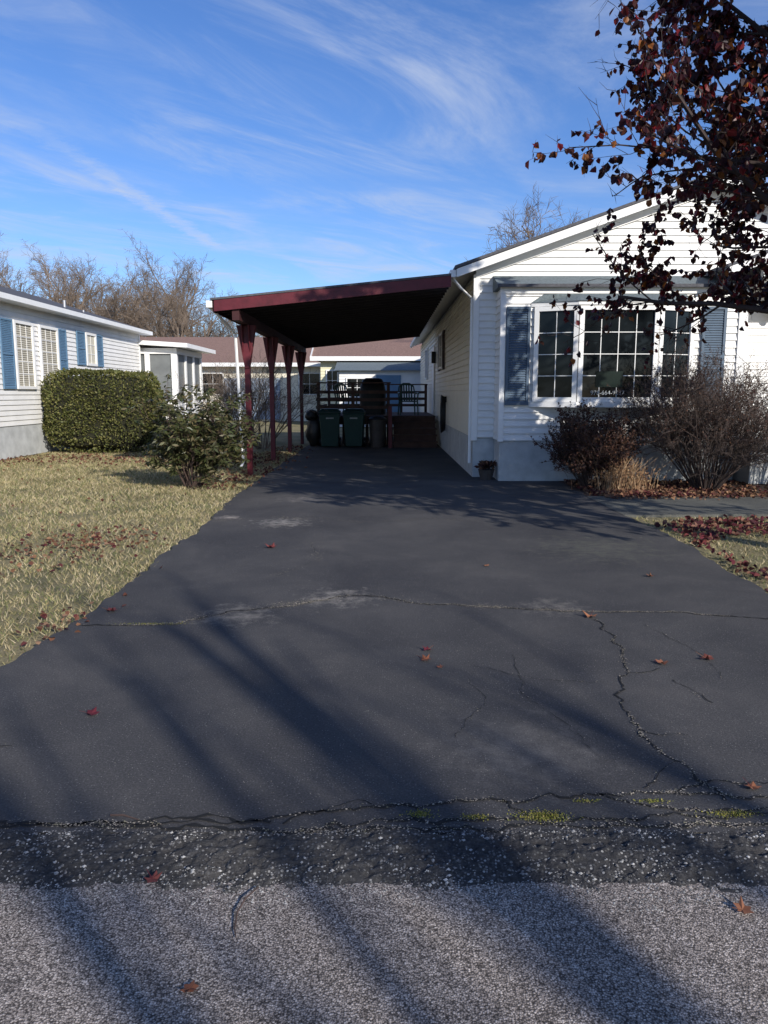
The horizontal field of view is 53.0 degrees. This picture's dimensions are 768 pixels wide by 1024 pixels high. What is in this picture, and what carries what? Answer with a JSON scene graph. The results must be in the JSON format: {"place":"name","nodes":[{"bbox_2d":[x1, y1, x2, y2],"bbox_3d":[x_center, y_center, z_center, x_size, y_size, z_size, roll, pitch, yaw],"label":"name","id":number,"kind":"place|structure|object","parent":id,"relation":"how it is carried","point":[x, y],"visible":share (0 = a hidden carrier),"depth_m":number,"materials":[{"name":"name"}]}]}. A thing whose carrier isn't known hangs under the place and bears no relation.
{"place":"outdoors","nodes":[
{"label":"outdoors","id":0,"kind":"place"},
{"bbox_2d":[202,367,320,420],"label":"walls","id":1,"kind":"structure","parent":0,"point":[294,370],"depth_m":41.41,"materials":[{"name":"beige plastic"}]},
{"bbox_2d":[224,378,280,418],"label":"garage door","id":2,"kind":"structure","parent":1,"relation":"attached to","point":[277,392],"depth_m":41.40,"materials":[{"name":"white metal"}]},
{"bbox_2d":[202,373,320,394],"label":"window frames","id":3,"kind":"structure","parent":1,"relation":"attached to","point":[298,380],"depth_m":41.33,"materials":[{"name":"white plastic"}]},
{"bbox_2d":[203,374,319,393],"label":"window glass","id":4,"kind":"object","parent":3,"relation":"in","point":[312,377],"visible":0.33,"depth_m":41.38,"materials":[{"name":"black glass"}]},
{"bbox_2d":[140,337,413,362],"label":"roof","id":5,"kind":"structure","parent":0,"point":[224,347],"depth_m":43.29,"materials":[{"name":"brown"}]},
{"bbox_2d":[202,363,320,366],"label":"fascia","id":6,"kind":"structure","parent":5,"relation":"attached to","point":[257,365],"depth_m":40.67,"materials":[{"name":"white wood"}]},
{"bbox_2d":[320,361,339,409],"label":"walls","id":7,"kind":"structure","parent":0,"point":[328,365],"depth_m":36.41,"materials":[{"name":"yellow plastic"}]},
{"bbox_2d":[326,370,367,396],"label":"window frames","id":8,"kind":"structure","parent":7,"relation":"attached to","point":[337,380],"depth_m":36.33,"materials":[{"name":"white plastic"}]},
{"bbox_2d":[327,371,362,395],"bbox_3d":[-1.860,-5.906,35.329,0.724,1.180,2.825,-6,11,-34],"label":"window glass","id":9,"kind":"object","parent":8,"relation":"in","point":[331,375],"visible":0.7,"depth_m":36.37,"materials":[{"name":"black glass"}]},
{"bbox_2d":[312,342,421,361],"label":"roof","id":10,"kind":"structure","parent":7,"relation":"on","point":[381,349],"depth_m":37.12,"materials":[{"name":"brown"}]},
{"bbox_2d":[310,348,420,360],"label":"fascia","id":11,"kind":"structure","parent":10,"relation":"attached to","point":[365,358],"depth_m":35.81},
{"bbox_2d":[339,371,420,426],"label":"garage walls","id":12,"kind":"structure","parent":0,"point":[412,377],"depth_m":34.37,"materials":[{"name":"white"}]},
{"bbox_2d":[334,361,420,371],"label":"garage roof","id":13,"kind":"structure","parent":12,"relation":"on","point":[377,365],"depth_m":34.93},
{"bbox_2d":[376,375,400,411],"bbox_3d":[0.200,-5.066,34.476,1.100,2.100,0.050,0,9,0],"label":"blue door","id":14,"kind":"structure","parent":12,"relation":"attached to","point":[394,379],"depth_m":34.36,"materials":[{"name":"blue paint"}]},
{"bbox_2d":[0,437,767,831],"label":"driveway","id":15,"kind":"structure","parent":0,"point":[260,711],"depth_m":4.18,"materials":[{"name":"grey asphalt"}]},
{"bbox_2d":[305,410,320,445],"bbox_3d":[-1.978,-2.406,21.971,0.559,1.044,0.562,0,9,0],"label":"garbage bag","id":16,"kind":"object","parent":15,"relation":"on","point":[313,433],"visible":0.93,"depth_m":21.78,"materials":[{"name":"black plastic"}]},
{"bbox_2d":[318,408,340,446],"bbox_3d":[-1.521,-2.367,21.654,0.620,1.075,0.812,0,9,-3],"label":"wheeled trash bin","id":17,"kind":"object","parent":15,"relation":"on","point":[329,418],"visible":1,"depth_m":21.35,"materials":[{"name":"green plastic"}]},
{"bbox_2d":[342,408,365,446],"bbox_3d":[-0.830,-2.367,21.654,0.648,1.075,0.834,0,9,0],"label":"wheeled trash bin","id":18,"kind":"object","parent":15,"relation":"on","point":[354,421],"visible":1,"depth_m":21.36,"materials":[{"name":"green plastic"}]},
{"bbox_2d":[368,414,386,446],"bbox_3d":[-0.180,-2.302,21.703,0.540,0.932,0.540,0,9,0],"label":"round trash can","id":19,"kind":"object","parent":15,"relation":"on","point":[377,427],"visible":1,"depth_m":21.53,"materials":[{"name":"black plastic"}]},
{"bbox_2d":[0,511,767,834],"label":"driveway cracks","id":20,"kind":"object","parent":15,"relation":"on","point":[145,823],"visible":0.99,"depth_m":2.74,"materials":[{"name":"black asphalt"}]},
{"bbox_2d":[108,621,765,823],"bbox_3d":[-0.382,0.934,3.741,3.940,0.011,0.904,8,12,41],"label":"moss","id":21,"kind":"object","parent":15,"relation":"on","point":[544,816],"visible":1,"depth_m":2.76,"materials":[{"name":"green plant"}]},
{"bbox_2d":[474,459,496,479],"bbox_3d":[1.812,-0.750,13.541,0.370,0.353,0.430,-7,11,-38],"label":"planter pot","id":22,"kind":"object","parent":15,"relation":"on","point":[486,472],"visible":1,"depth_m":13.47,"materials":[{"name":"black plastic"}]},
{"bbox_2d":[0,883,767,1023],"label":"road","id":23,"kind":"structure","parent":0,"point":[518,979],"depth_m":2.09,"materials":[{"name":"grey asphalt"}]},
{"bbox_2d":[0,824,767,1021],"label":"loose gravel","id":24,"kind":"structure","parent":23,"relation":"on","point":[225,891],"depth_m":2.41,"materials":[{"name":"grey gravel"}]},
{"bbox_2d":[79,543,760,992],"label":"fallen leaves","id":25,"kind":"object","parent":23,"relation":"on","point":[739,905],"depth_m":2.39,"materials":[{"name":"brown plant"}]},
{"bbox_2d":[0,421,767,665],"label":"ground","id":26,"kind":"structure","parent":0,"point":[282,439],"depth_m":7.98,"materials":[{"name":"plant"}]},
{"bbox_2d":[0,423,69,459],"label":"foundation","id":27,"kind":"object","parent":26,"relation":"on","point":[23,440],"visible":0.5,"depth_m":18.62,"materials":[{"name":"white concrete"}]},
{"bbox_2d":[0,302,139,426],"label":"side siding","id":28,"kind":"object","parent":27,"relation":"on","point":[26,407],"visible":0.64,"depth_m":19.66,"materials":[{"name":"white plastic"}]},
{"bbox_2d":[0,317,103,388],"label":"shutters","id":29,"kind":"object","parent":28,"relation":"attached to","point":[13,382],"visible":0.91,"depth_m":18.01,"materials":[{"name":"blue plastic"}]},
{"bbox_2d":[12,319,97,388],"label":"window frames","id":30,"kind":"structure","parent":28,"relation":"attached to","point":[14,322],"depth_m":19.15,"materials":[{"name":"white plastic"}]},
{"bbox_2d":[16,324,57,385],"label":"blind slats","id":31,"kind":"object","parent":30,"relation":"attached to","point":[31,352],"visible":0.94,"depth_m":18.85,"materials":[{"name":"beige plastic"}]},
{"bbox_2d":[16,323,95,385],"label":"window blinds","id":32,"kind":"object","parent":30,"relation":"attached to","point":[91,348],"depth_m":19.07,"materials":[{"name":"beige plastic"}]},
{"bbox_2d":[0,292,152,334],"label":"gutter and soffit","id":33,"kind":"object","parent":28,"relation":"attached to","point":[29,303],"visible":1,"depth_m":20.25,"materials":[{"name":"white metal"}]},
{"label":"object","id":34,"kind":"object","parent":27,"relation":"on","visible":0},
{"bbox_2d":[0,286,143,329],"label":"roof shingles","id":35,"kind":"object","parent":34,"relation":"on","point":[25,295],"visible":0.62,"depth_m":22.98,"materials":[{"name":"grey"}]},
{"bbox_2d":[138,335,140,371],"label":"corner trim","id":36,"kind":"structure","parent":34,"relation":"attached to","point":[139,354],"depth_m":27.35,"materials":[{"name":"white plastic"}]},
{"bbox_2d":[40,367,165,453],"bbox_3d":[-7.252,-2.605,20.040,3.082,2.277,2.062,0,9,0],"label":"boxwood hedge","id":37,"kind":"object","parent":26,"relation":"on","point":[83,410],"visible":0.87,"depth_m":19.24,"materials":[{"name":"green plant"}]},
{"bbox_2d":[0,229,263,336],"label":"distant trees","id":38,"kind":"object","parent":26,"relation":"on","point":[176,317],"visible":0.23,"depth_m":55.74,"materials":[{"name":"brown plant"}]},
{"bbox_2d":[0,445,319,645],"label":"leaf litter","id":39,"kind":"object","parent":26,"relation":"on","point":[43,614],"visible":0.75,"depth_m":8.47,"materials":[{"name":"brown plant"}]},
{"bbox_2d":[138,340,223,429],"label":"screened sunroom","id":40,"kind":"structure","parent":26,"relation":"on","point":[160,360],"depth_m":27.82,"materials":[{"name":"white plastic"}]},
{"bbox_2d":[121,374,261,487],"bbox_3d":[-3.090,-1.305,12.483,2.332,1.851,1.850,0,9,0],"label":"rhododendron bush","id":41,"kind":"object","parent":26,"relation":"on","point":[194,441],"visible":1,"depth_m":12.19,"materials":[{"name":"green plant"}]},
{"bbox_2d":[174,354,281,435],"bbox_3d":[-5.585,-4.197,27.653,3.969,2.944,3.577,-2,9,-13],"label":"bare shrub","id":42,"kind":"object","parent":26,"relation":"on","point":[218,393],"visible":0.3,"depth_m":27.12,"materials":[{"name":"brown plant"}]},
{"bbox_2d":[199,354,305,442],"bbox_3d":[-4.466,-3.522,23.743,3.558,2.801,3.342,6,10,32],"label":"bare shrub","id":43,"kind":"object","parent":26,"relation":"on","point":[219,389],"visible":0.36,"depth_m":23.63,"materials":[{"name":"brown plant"}]},
{"bbox_2d":[198,345,331,448],"bbox_3d":[-3.388,-3.184,21.263,3.522,2.890,3.712,5,10,30],"label":"bare shrub","id":44,"kind":"object","parent":26,"relation":"on","point":[234,416],"visible":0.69,"depth_m":21.33,"materials":[{"name":"brown plant"}]},
{"bbox_2d":[206,273,450,475],"bbox_3d":[-0.935,-3.109,18.695,4.110,3.505,11.380,0,9,0],"label":"carport","id":45,"kind":"object","parent":26,"relation":"on","point":[299,321],"visible":0.98,"depth_m":14.87,"materials":[{"name":"red metal"}]},
{"bbox_2d":[316,382,437,447],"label":"wooden deck","id":46,"kind":"structure","parent":26,"relation":"on","point":[408,429],"depth_m":22.32,"materials":[{"name":"brown wood"}]},
{"bbox_2d":[334,384,357,410],"bbox_3d":[-1.227,-3.577,24.293,0.632,0.967,0.644,5,10,31],"label":"plastic chair","id":47,"kind":"object","parent":46,"relation":"on","point":[336,386],"visible":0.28,"depth_m":24.07,"materials":[{"name":"white plastic"}]},
{"bbox_2d":[360,378,385,414],"bbox_3d":[-0.350,-3.601,23.935,0.862,1.120,0.622,0,9,0],"label":"covered grill","id":48,"kind":"object","parent":46,"relation":"on","point":[372,387],"visible":0.76,"depth_m":23.68,"materials":[{"name":"black fabric"}]},
{"bbox_2d":[397,383,418,414],"bbox_3d":[0.714,-3.409,23.203,0.632,0.967,0.647,-1,9,-7],"label":"plastic chair","id":49,"kind":"object","parent":46,"relation":"on","point":[400,398],"visible":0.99,"depth_m":23.37,"materials":[{"name":"plastic"}]},
{"bbox_2d":[0,828,767,892],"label":"driveway apron","id":50,"kind":"object","parent":26,"relation":"on","point":[497,857],"visible":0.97,"depth_m":2.51,"materials":[{"name":"black asphalt"}]},
{"bbox_2d":[435,419,493,476],"bbox_3d":[5.600,-2.515,23.845,8.000,0.700,20.100,0,9,0],"label":"foundation","id":51,"kind":"object","parent":26,"relation":"on","point":[453,443],"visible":0.17,"depth_m":15.29,"materials":[{"name":"white concrete"}]},
{"bbox_2d":[420,281,472,434],"bbox_3d":[1.587,-4.255,23.577,0.027,2.780,20.100,0,9,0],"label":"side siding","id":52,"kind":"object","parent":51,"relation":"on","point":[452,381],"visible":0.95,"depth_m":17.58,"materials":[{"name":"beige plastic"}]},
{"bbox_2d":[425,332,441,379],"bbox_3d":[1.545,-4.834,24.449,0.050,1.100,8.200,0,9,0],"label":"side window frame","id":53,"kind":"object","parent":52,"relation":"attached to","point":[426,364],"visible":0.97,"depth_m":21.46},
{"bbox_2d":[426,337,440,366],"bbox_3d":[1.560,-4.834,24.449,0.001,0.980,8.080,0,9,0],"label":"side window glass","id":54,"kind":"object","parent":53,"relation":"attached to","point":[440,352],"visible":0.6,"depth_m":21.24,"materials":[{"name":"black glass"}]},
{"bbox_2d":[438,330,444,370],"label":"side shutters","id":55,"kind":"object","parent":53,"relation":"attached to","point":[443,343],"visible":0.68,"depth_m":20.00,"materials":[{"name":"black plastic"}]},
{"bbox_2d":[431,351,435,362],"bbox_3d":[1.505,-4.687,23.333,0.130,0.350,0.150,0,9,0],"label":"side lamp","id":56,"kind":"object","parent":52,"relation":"attached to","point":[433,356],"visible":1,"depth_m":23.26,"materials":[{"name":"black plastic"}]},
{"bbox_2d":[432,346,435,413],"bbox_3d":[1.570,-4.162,24.325,0.060,2.090,0.950,0,9,0],"label":"side door","id":57,"kind":"structure","parent":52,"relation":"attached to","point":[433,383],"depth_m":23.95,"materials":[{"name":"white"}]},
{"bbox_2d":[440,395,446,432],"bbox_3d":[1.511,-2.490,19.550,0.133,0.960,0.549,0,9,0],"label":"garden hose","id":58,"kind":"object","parent":52,"relation":"attached to","point":[443,401],"visible":1,"depth_m":19.37,"materials":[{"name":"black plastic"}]},
{"bbox_2d":[452,278,472,462],"bbox_3d":[1.379,-2.462,13.629,0.481,3.218,0.088,-5,10,-31],"label":"downspout","id":59,"kind":"object","parent":52,"relation":"attached to","point":[470,366],"visible":1,"depth_m":13.72,"materials":[{"name":"white metal"}]},
{"bbox_2d":[422,278,492,437],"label":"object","id":60,"kind":"object","parent":51,"relation":"on","point":[471,280],"visible":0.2,"depth_m":17.79,"materials":[{"name":"white plastic"}]},
{"bbox_2d":[471,274,479,440],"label":"corner trim","id":61,"kind":"structure","parent":60,"relation":"attached to","point":[475,344],"depth_m":13.61,"materials":[{"name":"white plastic"}]},
{"bbox_2d":[414,187,767,345],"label":"roof soffit","id":62,"kind":"structure","parent":60,"relation":"on","point":[454,291],"depth_m":17.83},
{"bbox_2d":[410,270,455,347],"bbox_3d":[1.183,-5.643,23.312,0.105,0.125,20.600,0,9,0],"label":"gutter","id":63,"kind":"object","parent":62,"relation":"attached to","point":[453,275],"visible":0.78,"depth_m":15.76,"materials":[{"name":"white metal"}]},
{"bbox_2d":[476,190,708,276],"bbox_3d":[3.600,-4.836,13.277,4.000,1.531,0.018,0,9,0],"label":"rake frieze","id":64,"kind":"object","parent":62,"relation":"attached to","point":[644,213],"visible":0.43,"depth_m":13.29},
{"bbox_2d":[457,178,753,276],"bbox_3d":[5.600,-4.829,13.002,8.720,1.661,0.022,0,9,0],"label":"rake board","id":65,"kind":"object","parent":62,"relation":"attached to","point":[546,240],"visible":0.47,"depth_m":13.02,"materials":[{"name":"white wood"}]},
{"bbox_2d":[704,250,767,275],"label":"porch roof","id":66,"kind":"structure","parent":62,"relation":"attached to","point":[734,263],"depth_m":12.29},
{"bbox_2d":[729,254,767,271],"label":"porch rake","id":67,"kind":"object","parent":66,"relation":"attached to","point":[736,267],"visible":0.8,"depth_m":12.28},
{"bbox_2d":[477,188,767,436],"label":"front siding","id":68,"kind":"object","parent":60,"relation":"attached to","point":[573,259],"visible":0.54,"depth_m":13.39,"materials":[{"name":"white plastic"}]},
{"bbox_2d":[493,290,738,440],"bbox_3d":[3.991,-2.532,13.331,4.077,2.540,0.677,0,9,0],"label":"bay siding","id":69,"kind":"object","parent":68,"relation":"attached to","point":[523,422],"visible":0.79,"depth_m":13.12,"materials":[{"name":"white plastic"}]},
{"bbox_2d":[595,371,622,386],"bbox_3d":[3.725,-2.195,12.722,0.450,0.260,0.004,0,9,0],"label":"window sign panel","id":70,"kind":"object","parent":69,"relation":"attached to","point":[608,378],"visible":1,"depth_m":12.72,"materials":[{"name":"green plastic"}]},
{"bbox_2d":[528,301,689,406],"bbox_3d":[3.850,-2.608,12.789,2.790,1.715,0.375,0,9,0],"label":"bay window sill","id":71,"kind":"structure","parent":69,"relation":"attached to","point":[566,404],"depth_m":12.73,"materials":[{"name":"white wood"}]},
{"bbox_2d":[531,293,693,302],"bbox_3d":[3.850,-3.531,12.637,2.810,0.153,0.395,0,9,0],"label":"bay window roof","id":72,"kind":"structure","parent":69,"relation":"attached to","point":[544,298],"depth_m":12.73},
{"bbox_2d":[532,305,695,401],"bbox_3d":[3.850,-2.622,12.800,2.680,1.560,0.340,0,9,0],"label":"bay window frame","id":73,"kind":"object","parent":69,"relation":"attached to","point":[577,375],"visible":0.66,"depth_m":12.71,"materials":[{"name":"white plastic"}]},
{"bbox_2d":[532,309,689,396],"bbox_3d":[3.850,-2.628,12.822,2.670,1.560,0.305,0,9,0],"label":"bay window","id":74,"kind":"structure","parent":73,"relation":"in","point":[547,374],"depth_m":12.71,"materials":[{"name":"black glass"}]},
{"bbox_2d":[591,391,623,394],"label":"window sign digits","id":75,"kind":"object","parent":74,"relation":"attached to","point":[606,394],"depth_m":12.75,"materials":[{"name":"plastic"}]},
{"bbox_2d":[504,306,727,404],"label":"window shutters","id":76,"kind":"object","parent":69,"relation":"attached to","point":[522,334],"depth_m":12.93,"materials":[{"name":"blue plastic"}]},
{"bbox_2d":[493,276,746,291],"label":"pent roof","id":77,"kind":"structure","parent":69,"relation":"on","point":[497,280],"depth_m":13.10,"materials":[{"name":"grey"}]},
{"bbox_2d":[498,284,755,286],"bbox_3d":[4.005,-3.739,12.692,4.250,0.050,0.028,0,9,0],"label":"pent edge","id":78,"kind":"object","parent":77,"relation":"attached to","point":[586,285],"visible":0.57,"depth_m":12.68,"materials":[{"name":"grey metal"}]},
{"bbox_2d":[497,287,750,441],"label":"bay trim","id":79,"kind":"structure","parent":69,"relation":"attached to","point":[741,341],"depth_m":12.87,"materials":[{"name":"white plastic"}]},
{"bbox_2d":[464,181,592,260],"bbox_3d":[7.797,-10.976,40.603,7.615,12.340,8.494,6,10,32],"label":"bare tree","id":80,"kind":"object","parent":26,"relation":"on","point":[528,231],"visible":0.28,"depth_m":38.61,"materials":[{"name":"brown plant"}]},
{"bbox_2d":[493,439,734,480],"bbox_3d":[4.005,-0.931,13.577,4.050,0.700,0.620,0,9,0],"label":"bay foundation","id":81,"kind":"object","parent":26,"relation":"on","point":[518,460],"visible":0.29,"depth_m":13.28,"materials":[{"name":"white concrete"}]},
{"bbox_2d":[525,0,767,368],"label":"red leaf tree","id":82,"kind":"object","parent":26,"relation":"on","point":[739,134],"visible":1,"depth_m":6.77,"materials":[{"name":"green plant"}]},
{"bbox_2d":[558,478,767,499],"bbox_3d":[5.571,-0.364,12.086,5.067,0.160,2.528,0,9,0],"label":"leaf litter","id":83,"kind":"object","parent":26,"relation":"on","point":[668,490],"visible":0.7,"depth_m":11.69,"materials":[{"name":"brown plant"}]},
{"bbox_2d":[530,396,655,487],"bbox_3d":[3.355,-1.092,12.229,1.810,1.500,1.966,4,10,26],"label":"barberry bush","id":84,"kind":"object","parent":83,"relation":"on","point":[585,442],"visible":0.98,"depth_m":12.01,"materials":[{"name":"brown plant"}]},
{"bbox_2d":[571,455,674,490],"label":"dried perennials","id":85,"kind":"object","parent":83,"relation":"on","point":[625,475],"visible":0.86,"depth_m":11.93,"materials":[{"name":"beige plant"}]},
{"bbox_2d":[600,336,767,490],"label":"bare shrub","id":86,"kind":"object","parent":83,"relation":"on","point":[692,429],"visible":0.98,"depth_m":11.64,"materials":[{"name":"brown plant"}]},
{"bbox_2d":[707,369,767,471],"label":"bare shrub","id":87,"kind":"object","parent":83,"relation":"on","point":[759,413],"visible":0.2,"depth_m":12.44,"materials":[{"name":"brown plant"}]},
{"bbox_2d":[732,437,767,483],"bbox_3d":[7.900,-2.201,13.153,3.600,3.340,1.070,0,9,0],"label":"porch base","id":88,"kind":"object","parent":83,"relation":"on","point":[751,475],"visible":0.2,"depth_m":12.87,"materials":[{"name":"white concrete"}]},
{"bbox_2d":[587,496,767,517],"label":"walkway","id":89,"kind":"structure","parent":26,"relation":"on","point":[649,507],"depth_m":10.29,"materials":[{"name":"concrete"}]},
{"bbox_2d":[655,514,767,591],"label":"leaf litter","id":90,"kind":"object","parent":26,"relation":"on","point":[709,535],"visible":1,"depth_m":8.51,"materials":[{"name":"red plant"}]},
{"bbox_2d":[0,0,767,336],"label":"sky","id":91,"kind":"structure","parent":0,"point":[287,144],"materials":[{"name":"blue"}]},
{"bbox_2d":[453,172,759,269],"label":"roof shingles","id":92,"kind":"object","parent":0,"point":[482,257],"visible":0.12,"depth_m":13.00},
{"bbox_2d":[636,516,767,592],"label":"lawn grass","id":93,"kind":"structure","parent":0,"point":[735,542],"depth_m":7.90,"materials":[{"name":"plant"}]},
{"bbox_2d":[746,264,767,287],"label":"porch gable","id":94,"kind":"structure","parent":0,"point":[762,272],"depth_m":12.43,"materials":[{"name":"white"}]}
]}

